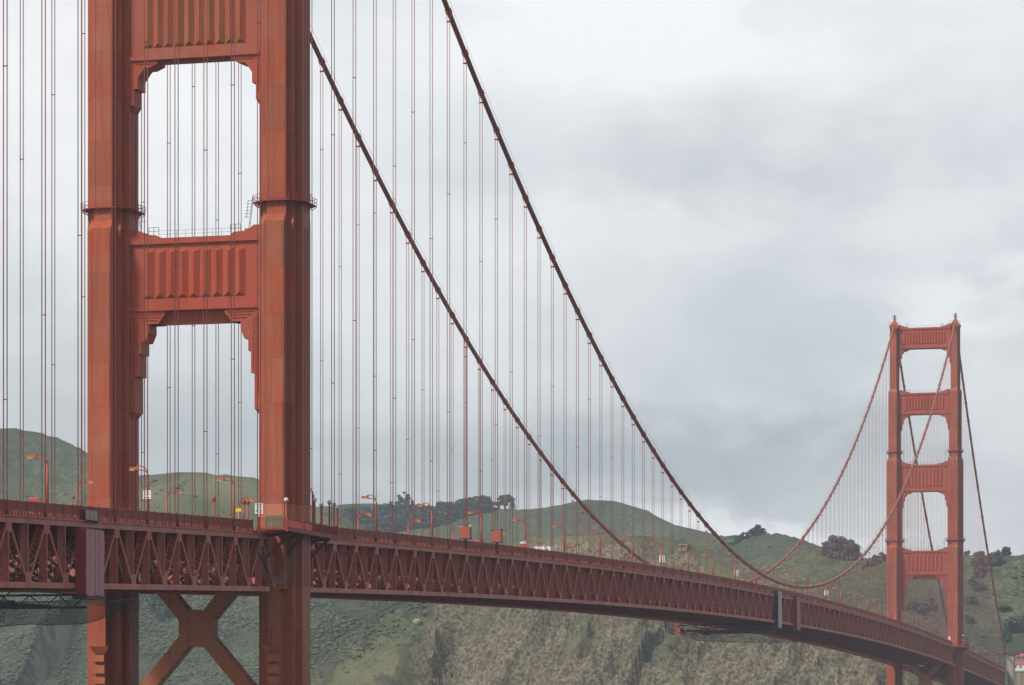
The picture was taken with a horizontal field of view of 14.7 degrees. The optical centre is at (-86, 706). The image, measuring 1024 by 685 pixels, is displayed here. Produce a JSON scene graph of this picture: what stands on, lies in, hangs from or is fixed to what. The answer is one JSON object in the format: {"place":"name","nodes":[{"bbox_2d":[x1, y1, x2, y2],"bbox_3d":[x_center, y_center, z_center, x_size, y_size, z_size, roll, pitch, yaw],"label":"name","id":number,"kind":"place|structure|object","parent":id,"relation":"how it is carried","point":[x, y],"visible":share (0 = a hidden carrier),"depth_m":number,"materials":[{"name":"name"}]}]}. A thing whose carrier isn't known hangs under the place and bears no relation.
{"place":"outdoors","nodes":[
{"label":"outdoors","id":0,"kind":"place"},
{"bbox_2d":[0,428,1023,684],"bbox_3d":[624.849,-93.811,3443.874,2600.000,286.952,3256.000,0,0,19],"label":"hills","id":1,"kind":"structure","parent":0,"point":[52,638],"depth_m":2796.39,"materials":[{"name":"green plant"}]},
{"bbox_2d":[146,594,163,612],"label":"bush","id":2,"kind":"object","parent":1,"relation":"on","point":[154,602],"visible":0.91,"depth_m":2700.31,"materials":[{"name":"green plant"}]},
{"bbox_2d":[154,604,173,618],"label":"bush","id":3,"kind":"object","parent":1,"relation":"on","point":[161,611],"visible":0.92,"depth_m":2694.92,"materials":[{"name":"green plant"}]},
{"bbox_2d":[0,586,437,684],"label":"scrub","id":4,"kind":"object","parent":1,"relation":"on","point":[199,677],"visible":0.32,"depth_m":2657.37,"materials":[{"name":"green plant"}]},
{"bbox_2d":[340,506,356,521],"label":"tree","id":5,"kind":"object","parent":1,"relation":"on","point":[348,512],"visible":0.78,"depth_m":3753.69,"materials":[{"name":"green plant"}]},
{"bbox_2d":[353,505,370,522],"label":"tree","id":6,"kind":"object","parent":1,"relation":"on","point":[361,509],"visible":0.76,"depth_m":3749.71,"materials":[{"name":"green plant"}]},
{"bbox_2d":[374,503,391,516],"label":"tree","id":7,"kind":"object","parent":1,"relation":"on","point":[383,508],"visible":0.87,"depth_m":3747.81,"materials":[{"name":"green plant"}]},
{"bbox_2d":[378,515,391,531],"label":"tree","id":8,"kind":"object","parent":1,"relation":"on","point":[383,520],"visible":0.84,"depth_m":3720.52,"materials":[{"name":"green plant"}]},
{"bbox_2d":[393,494,405,515],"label":"tree","id":9,"kind":"object","parent":1,"relation":"on","point":[399,501],"visible":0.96,"depth_m":3745.94,"materials":[{"name":"green plant"}]},
{"bbox_2d":[391,517,412,530],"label":"tree","id":10,"kind":"object","parent":1,"relation":"on","point":[401,523],"visible":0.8,"depth_m":3716.07,"materials":[{"name":"green plant"}]},
{"bbox_2d":[409,512,427,528],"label":"tree","id":11,"kind":"object","parent":1,"relation":"on","point":[420,514],"visible":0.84,"depth_m":3718.90,"materials":[{"name":"green plant"}]},
{"bbox_2d":[439,510,464,522],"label":"tree","id":12,"kind":"object","parent":1,"relation":"on","point":[453,514],"visible":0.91,"depth_m":3715.74,"materials":[{"name":"green plant"}]},
{"bbox_2d":[452,501,469,517],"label":"tree","id":13,"kind":"object","parent":1,"relation":"on","point":[457,506],"visible":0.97,"depth_m":3719.15,"materials":[{"name":"green plant"}]},
{"bbox_2d":[462,500,477,514],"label":"tree","id":14,"kind":"object","parent":1,"relation":"on","point":[469,502],"visible":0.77,"depth_m":3717.28,"materials":[{"name":"green plant"}]},
{"bbox_2d":[477,495,496,512],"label":"tree","id":15,"kind":"object","parent":1,"relation":"on","point":[487,504],"visible":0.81,"depth_m":3717.74,"materials":[{"name":"green plant"}]},
{"bbox_2d":[494,494,514,508],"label":"tree","id":16,"kind":"object","parent":1,"relation":"on","point":[505,500],"visible":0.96,"depth_m":3724.40,"materials":[{"name":"green plant"}]},
{"bbox_2d":[16,438,1023,636],"bbox_3d":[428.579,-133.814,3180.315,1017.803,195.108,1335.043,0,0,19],"label":"scrub","id":17,"kind":"object","parent":1,"relation":"on","point":[1013,576],"visible":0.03,"depth_m":2836.94,"materials":[{"name":"green plant"}]},
{"bbox_2d":[248,535,943,684],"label":"headland","id":18,"kind":"structure","parent":1,"relation":"attached to","point":[471,645],"depth_m":2141.67,"materials":[{"name":"green plant"}]},
{"bbox_2d":[972,653,1019,684],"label":"pylon","id":19,"kind":"object","parent":18,"relation":"on","point":[1011,668],"visible":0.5,"depth_m":2121.78,"materials":[{"name":"concrete"}]},
{"bbox_2d":[826,534,845,557],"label":"tree","id":20,"kind":"object","parent":1,"relation":"on","point":[832,539],"visible":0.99,"depth_m":2547.01,"materials":[{"name":"green plant"}]},
{"bbox_2d":[834,538,856,559],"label":"tree","id":21,"kind":"object","parent":1,"relation":"on","point":[843,542],"visible":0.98,"depth_m":2542.48,"materials":[{"name":"green plant"}]},
{"bbox_2d":[845,543,861,560],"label":"tree","id":22,"kind":"object","parent":1,"relation":"on","point":[853,549],"visible":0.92,"depth_m":2537.24,"materials":[{"name":"green plant"}]},
{"bbox_2d":[974,555,992,571],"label":"tree","id":23,"kind":"object","parent":1,"relation":"on","point":[984,559],"visible":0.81,"depth_m":2479.10,"materials":[{"name":"green plant"}]},
{"bbox_2d":[989,549,1003,565],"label":"bush","id":24,"kind":"object","parent":1,"relation":"on","point":[996,556],"visible":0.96,"depth_m":2480.96,"materials":[{"name":"green plant"}]},
{"bbox_2d":[1001,617,1023,632],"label":"bush","id":25,"kind":"object","parent":1,"relation":"on","point":[1015,624],"visible":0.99,"depth_m":2402.64,"materials":[{"name":"green plant"}]},
{"bbox_2d":[1015,671,1023,684],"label":"retaining wall","id":26,"kind":"structure","parent":1,"relation":"on","point":[1019,677],"depth_m":2265.45,"materials":[{"name":"concrete"}]},
{"bbox_2d":[0,0,1023,558],"label":"sky","id":27,"kind":"structure","parent":0,"point":[739,202],"materials":[{"name":"grey"}]},
{"label":"water","id":28,"kind":"structure","parent":0,"visible":0},
{"bbox_2d":[82,0,336,684],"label":"bridge tower","id":29,"kind":"structure","parent":28,"relation":"in","point":[284,613],"depth_m":597.84,"materials":[{"name":"metal"}]},
{"bbox_2d":[0,498,266,592],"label":"deck","id":30,"kind":"structure","parent":29,"relation":"attached to","point":[54,510],"depth_m":524.38,"materials":[{"name":"metal"}]},
{"bbox_2d":[0,556,74,592],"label":"truss","id":31,"kind":"object","parent":30,"relation":"attached to","point":[52,575],"visible":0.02,"depth_m":568.65,"materials":[{"name":"metal"}]},
{"bbox_2d":[27,453,48,502],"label":"street lamp","id":32,"kind":"object","parent":30,"relation":"on","point":[47,474],"visible":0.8,"depth_m":486.98,"materials":[{"name":"metal"}]},
{"bbox_2d":[0,574,86,608],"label":"gantry","id":33,"kind":"object","parent":30,"relation":"hanging from","point":[12,604],"visible":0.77,"depth_m":491.48,"materials":[{"name":"metal"}]},
{"bbox_2d":[0,597,139,626],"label":"safety net","id":34,"kind":"object","parent":30,"relation":"hanging from","point":[65,601],"visible":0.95,"depth_m":500.42,"materials":[{"name":"grey"}]},
{"bbox_2d":[82,510,97,523],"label":"equipment box","id":35,"kind":"object","parent":30,"relation":"on","point":[89,515],"visible":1,"depth_m":496.63,"materials":[{"name":"metal"}]},
{"bbox_2d":[0,514,275,590],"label":"truss","id":36,"kind":"object","parent":30,"relation":"attached to","point":[44,524],"visible":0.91,"depth_m":523.33,"materials":[{"name":"metal"}]},
{"bbox_2d":[72,527,105,605],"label":"work enclosure","id":37,"kind":"object","parent":36,"relation":"attached to","point":[89,562],"visible":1,"depth_m":491.85,"materials":[{"name":"red metal"}]},
{"bbox_2d":[265,515,283,527],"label":"notice board","id":38,"kind":"object","parent":29,"relation":"attached to","point":[270,520],"visible":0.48,"depth_m":589.02,"materials":[{"name":"metal"}]},
{"bbox_2d":[256,544,298,584],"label":"hose bundle","id":39,"kind":"object","parent":29,"relation":"hanging from","point":[263,560],"visible":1,"depth_m":582.43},
{"bbox_2d":[139,527,952,665],"bbox_3d":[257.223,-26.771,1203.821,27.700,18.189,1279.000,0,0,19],"label":"deck","id":40,"kind":"structure","parent":29,"relation":"attached to","point":[891,655],"depth_m":904.56,"materials":[{"name":"metal"}]},
{"bbox_2d":[139,560,894,665],"bbox_3d":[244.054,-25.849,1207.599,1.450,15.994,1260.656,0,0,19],"label":"truss","id":41,"kind":"object","parent":40,"relation":"attached to","point":[227,577],"visible":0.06,"depth_m":860.53,"materials":[{"name":"metal"}]},
{"bbox_2d":[310,539,954,665],"bbox_3d":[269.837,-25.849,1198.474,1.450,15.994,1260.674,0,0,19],"label":"truss","id":42,"kind":"object","parent":40,"relation":"attached to","point":[708,597],"visible":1,"depth_m":833.65,"materials":[{"name":"metal"}]},
{"bbox_2d":[769,591,781,631],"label":"work enclosure","id":43,"kind":"object","parent":42,"relation":"attached to","point":[777,612],"visible":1,"depth_m":1161.39,"materials":[{"name":"metal"}]},
{"bbox_2d":[789,596,800,633],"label":"work enclosure","id":44,"kind":"object","parent":42,"relation":"attached to","point":[795,617],"visible":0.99,"depth_m":1206.28,"materials":[{"name":"red fabric"}]},
{"bbox_2d":[682,621,792,633],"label":"gantry","id":45,"kind":"object","parent":40,"relation":"hanging from","point":[741,631],"visible":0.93,"depth_m":1180.19,"materials":[{"name":"metal"}]},
{"bbox_2d":[310,25,946,624],"bbox_3d":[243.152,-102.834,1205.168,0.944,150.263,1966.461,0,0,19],"label":"cable","id":46,"kind":"object","parent":29,"relation":"attached to","point":[410,239],"visible":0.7,"depth_m":902.42,"materials":[{"name":"paint"}]},
{"bbox_2d":[20,0,23,500],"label":"suspender","id":47,"kind":"object","parent":46,"relation":"hanging from","point":[20,250],"visible":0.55,"depth_m":561.26,"materials":[{"name":"paint"}]},
{"bbox_2d":[51,0,54,502],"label":"suspender","id":48,"kind":"object","parent":46,"relation":"hanging from","point":[51,251],"visible":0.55,"depth_m":575.51,"materials":[{"name":"paint"}]},
{"bbox_2d":[82,0,84,505],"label":"suspender","id":49,"kind":"object","parent":46,"relation":"hanging from","point":[84,251],"visible":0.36,"depth_m":589.80,"materials":[{"name":"paint"}]},
{"bbox_2d":[141,110,143,510],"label":"suspender","id":50,"kind":"object","parent":46,"relation":"hanging from","point":[141,229],"visible":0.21,"depth_m":620.64,"materials":[{"name":"paint"}]},
{"bbox_2d":[167,65,170,511],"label":"suspender","id":51,"kind":"object","parent":46,"relation":"hanging from","point":[170,325],"visible":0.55,"depth_m":635.04,"materials":[{"name":"paint"}]},
{"bbox_2d":[192,64,194,514],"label":"suspender","id":52,"kind":"object","parent":46,"relation":"hanging from","point":[193,325],"visible":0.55,"depth_m":649.56,"materials":[{"name":"paint"}]},
{"bbox_2d":[216,62,218,516],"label":"suspender","id":53,"kind":"object","parent":46,"relation":"hanging from","point":[218,324],"visible":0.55,"depth_m":663.59,"materials":[{"name":"paint"}]},
{"bbox_2d":[238,63,241,518],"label":"suspender","id":54,"kind":"object","parent":46,"relation":"hanging from","point":[238,324],"visible":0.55,"depth_m":678.09,"materials":[{"name":"paint"}]},
{"bbox_2d":[318,58,324,522],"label":"suspender","id":55,"kind":"object","parent":46,"relation":"hanging from","point":[322,63],"visible":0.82,"depth_m":735.58,"materials":[{"name":"paint"}]},
{"bbox_2d":[337,96,343,527],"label":"suspender","id":56,"kind":"object","parent":46,"relation":"hanging from","point":[341,102],"visible":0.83,"depth_m":749.97,"materials":[{"name":"paint"}]},
{"bbox_2d":[388,201,394,532],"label":"suspender","id":57,"kind":"object","parent":46,"relation":"hanging from","point":[392,205],"visible":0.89,"depth_m":792.92,"materials":[{"name":"paint"}]},
{"bbox_2d":[404,231,410,533],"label":"suspender","id":58,"kind":"object","parent":46,"relation":"hanging from","point":[408,235],"visible":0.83,"depth_m":807.32,"materials":[{"name":"paint"}]},
{"bbox_2d":[435,287,440,537],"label":"suspender","id":59,"kind":"object","parent":46,"relation":"hanging from","point":[438,291],"visible":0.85,"depth_m":836.20,"materials":[{"name":"paint"}]},
{"bbox_2d":[476,358,481,539],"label":"suspender","id":60,"kind":"object","parent":46,"relation":"hanging from","point":[480,362],"visible":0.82,"depth_m":879.27,"materials":[{"name":"paint"}]},
{"bbox_2d":[489,379,495,530],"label":"suspender","id":61,"kind":"object","parent":46,"relation":"hanging from","point":[493,383],"visible":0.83,"depth_m":893.49,"materials":[{"name":"paint"}]},
{"bbox_2d":[538,450,542,546],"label":"suspender","id":62,"kind":"object","parent":46,"relation":"hanging from","point":[541,498],"visible":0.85,"depth_m":950.97,"materials":[{"name":"paint"}]},
{"bbox_2d":[549,468,552,546],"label":"suspender","id":63,"kind":"object","parent":46,"relation":"hanging from","point":[550,507],"visible":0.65,"depth_m":965.36,"materials":[{"name":"paint"}]},
{"bbox_2d":[560,480,564,550],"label":"suspender","id":64,"kind":"object","parent":46,"relation":"hanging from","point":[563,482],"visible":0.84,"depth_m":979.85,"materials":[{"name":"paint"}]},
{"bbox_2d":[857,434,859,564],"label":"suspender","id":65,"kind":"object","parent":46,"relation":"hanging from","point":[857,498],"visible":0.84,"depth_m":1655.17,"materials":[{"name":"paint"}]},
{"bbox_2d":[868,405,870,610],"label":"suspender","id":66,"kind":"object","parent":46,"relation":"hanging from","point":[869,509],"visible":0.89,"depth_m":1698.28,"materials":[{"name":"paint"}]},
{"bbox_2d":[875,385,876,612],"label":"suspender","id":67,"kind":"object","parent":46,"relation":"hanging from","point":[876,499],"visible":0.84,"depth_m":1726.86,"materials":[{"name":"paint"}]},
{"bbox_2d":[885,353,886,615],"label":"suspender","id":68,"kind":"object","parent":46,"relation":"hanging from","point":[885,467],"visible":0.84,"depth_m":1770.13,"materials":[{"name":"paint"}]},
{"bbox_2d":[903,386,904,622],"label":"suspender","id":69,"kind":"object","parent":46,"relation":"hanging from","point":[904,505],"visible":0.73,"depth_m":1853.21,"materials":[{"name":"paint"}]},
{"bbox_2d":[906,417,907,623],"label":"suspender","id":70,"kind":"object","parent":46,"relation":"hanging from","point":[907,516],"visible":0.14,"depth_m":1867.60,"materials":[{"name":"paint"}]},
{"bbox_2d":[928,533,929,631],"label":"suspender","id":71,"kind":"object","parent":46,"relation":"hanging from","point":[928,590],"visible":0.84,"depth_m":1982.54,"materials":[{"name":"paint"}]},
{"bbox_2d":[442,0,1006,655],"bbox_3d":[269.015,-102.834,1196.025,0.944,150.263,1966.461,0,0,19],"label":"cable","id":72,"kind":"object","parent":29,"relation":"attached to","point":[544,240],"visible":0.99,"depth_m":916.43,"materials":[{"name":"paint"}]},
{"bbox_2d":[3,0,8,514],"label":"suspender","id":73,"kind":"object","parent":72,"relation":"hanging from","point":[7,512],"visible":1,"depth_m":465.89,"materials":[{"name":"paint"}]},
{"bbox_2d":[41,0,46,517],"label":"suspender","id":74,"kind":"object","parent":72,"relation":"hanging from","point":[45,514],"visible":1,"depth_m":480.22,"materials":[{"name":"paint"}]},
{"bbox_2d":[77,0,82,519],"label":"suspender","id":75,"kind":"object","parent":72,"relation":"hanging from","point":[81,515],"visible":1,"depth_m":494.63,"materials":[{"name":"paint"}]},
{"bbox_2d":[144,0,148,524],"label":"suspender","id":76,"kind":"object","parent":72,"relation":"hanging from","point":[147,521],"visible":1,"depth_m":523.17,"materials":[{"name":"paint"}]},
{"bbox_2d":[174,0,179,526],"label":"suspender","id":77,"kind":"object","parent":72,"relation":"hanging from","point":[178,524],"visible":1,"depth_m":537.74,"materials":[{"name":"paint"}]},
{"bbox_2d":[203,0,207,528],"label":"suspender","id":78,"kind":"object","parent":72,"relation":"hanging from","point":[203,262],"visible":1,"depth_m":552.07,"materials":[{"name":"paint"}]},
{"bbox_2d":[231,0,235,530],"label":"suspender","id":79,"kind":"object","parent":72,"relation":"hanging from","point":[234,528],"visible":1,"depth_m":566.47,"materials":[{"name":"paint"}]},
{"bbox_2d":[256,0,261,532],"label":"suspender","id":80,"kind":"object","parent":72,"relation":"hanging from","point":[260,261],"visible":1,"depth_m":580.67,"materials":[{"name":"paint"}]},
{"bbox_2d":[331,0,334,525],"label":"suspender","id":81,"kind":"object","parent":72,"relation":"hanging from","point":[331,256],"visible":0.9,"depth_m":625.85,"materials":[{"name":"paint"}]},
{"bbox_2d":[352,0,356,539],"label":"suspender","id":82,"kind":"object","parent":72,"relation":"hanging from","point":[355,537],"visible":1,"depth_m":640.07,"materials":[{"name":"paint"}]},
{"bbox_2d":[373,0,376,541],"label":"suspender","id":83,"kind":"object","parent":72,"relation":"hanging from","point":[376,269],"visible":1,"depth_m":654.59,"materials":[{"name":"paint"}]},
{"bbox_2d":[393,0,396,543],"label":"suspender","id":84,"kind":"object","parent":72,"relation":"hanging from","point":[395,274],"visible":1,"depth_m":668.81,"materials":[{"name":"paint"}]},
{"bbox_2d":[411,0,415,544],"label":"suspender","id":85,"kind":"object","parent":72,"relation":"hanging from","point":[414,542],"visible":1,"depth_m":683.17,"materials":[{"name":"paint"}]},
{"bbox_2d":[429,0,432,546],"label":"suspender","id":86,"kind":"object","parent":72,"relation":"hanging from","point":[432,275],"visible":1,"depth_m":697.55,"materials":[{"name":"paint"}]},
{"bbox_2d":[445,8,451,548],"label":"suspender","id":87,"kind":"object","parent":72,"relation":"hanging from","point":[449,13],"visible":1,"depth_m":711.91,"materials":[{"name":"paint"}]},
{"bbox_2d":[461,49,468,549],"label":"suspender","id":88,"kind":"object","parent":72,"relation":"hanging from","point":[465,55],"visible":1,"depth_m":726.47,"materials":[{"name":"paint"}]},
{"bbox_2d":[459,524,471,545],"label":"work cage","id":89,"kind":"object","parent":88,"relation":"attached to","point":[465,533],"visible":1,"depth_m":725.72,"materials":[{"name":"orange metal"}]},
{"bbox_2d":[477,89,484,551],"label":"suspender","id":90,"kind":"object","parent":72,"relation":"hanging from","point":[481,95],"visible":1,"depth_m":740.85,"materials":[{"name":"paint"}]},
{"bbox_2d":[493,127,499,553],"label":"suspender","id":91,"kind":"object","parent":72,"relation":"hanging from","point":[496,132],"visible":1,"depth_m":755.01,"materials":[{"name":"paint"}]},
{"bbox_2d":[490,529,502,548],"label":"work cage","id":92,"kind":"object","parent":91,"relation":"attached to","point":[496,537],"visible":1,"depth_m":754.48,"materials":[{"name":"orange metal"}]},
{"bbox_2d":[508,161,514,554],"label":"suspender","id":93,"kind":"object","parent":72,"relation":"hanging from","point":[511,166],"visible":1,"depth_m":769.58,"materials":[{"name":"paint"}]},
{"bbox_2d":[522,195,528,556],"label":"suspender","id":94,"kind":"object","parent":72,"relation":"hanging from","point":[525,200],"visible":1,"depth_m":783.75,"materials":[{"name":"paint"}]},
{"bbox_2d":[549,254,555,559],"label":"suspender","id":95,"kind":"object","parent":72,"relation":"hanging from","point":[553,259],"visible":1,"depth_m":812.67,"materials":[{"name":"paint"}]},
{"bbox_2d":[574,308,580,562],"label":"suspender","id":96,"kind":"object","parent":72,"relation":"hanging from","point":[578,312],"visible":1,"depth_m":841.23,"materials":[{"name":"paint"}]},
{"bbox_2d":[586,333,592,563],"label":"suspender","id":97,"kind":"object","parent":72,"relation":"hanging from","point":[590,336],"visible":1,"depth_m":855.78,"materials":[{"name":"paint"}]},
{"bbox_2d":[640,431,645,570],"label":"suspender","id":98,"kind":"object","parent":72,"relation":"hanging from","point":[643,436],"visible":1,"depth_m":927.64,"materials":[{"name":"paint"}]},
{"bbox_2d":[660,462,665,573],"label":"suspender","id":99,"kind":"object","parent":72,"relation":"hanging from","point":[663,514],"visible":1,"depth_m":956.19,"materials":[{"name":"paint"}]},
{"bbox_2d":[906,477,908,628],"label":"suspender","id":100,"kind":"object","parent":72,"relation":"hanging from","point":[908,553],"visible":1,"depth_m":1574.23,"materials":[{"name":"paint"}]},
{"bbox_2d":[916,451,919,631],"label":"suspender","id":101,"kind":"object","parent":72,"relation":"hanging from","point":[918,541],"visible":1,"depth_m":1617.13,"materials":[{"name":"paint"}]},
{"bbox_2d":[920,442,922,632],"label":"suspender","id":102,"kind":"object","parent":72,"relation":"hanging from","point":[920,537],"visible":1,"depth_m":1631.70,"materials":[{"name":"paint"}]},
{"bbox_2d":[947,351,948,643],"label":"suspender","id":103,"kind":"object","parent":72,"relation":"hanging from","point":[948,499],"visible":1,"depth_m":1760.85,"materials":[{"name":"paint"}]},
{"bbox_2d":[979,503,980,658],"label":"suspender","id":104,"kind":"object","parent":72,"relation":"hanging from","point":[980,580],"visible":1,"depth_m":1944.69,"materials":[{"name":"paint"}]},
{"bbox_2d":[887,313,968,684],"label":"bridge tower","id":105,"kind":"structure","parent":28,"relation":"in","point":[902,405],"depth_m":1802.35,"materials":[{"name":"metal"}]},
{"bbox_2d":[903,649,1005,684],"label":"deck","id":106,"kind":"structure","parent":105,"relation":"attached to","point":[940,675],"depth_m":1948.27,"materials":[{"name":"metal"}]},
{"bbox_2d":[963,651,1006,684],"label":"truss","id":107,"kind":"object","parent":106,"relation":"attached to","point":[978,667],"visible":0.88,"depth_m":1960.63,"materials":[{"name":"metal"}]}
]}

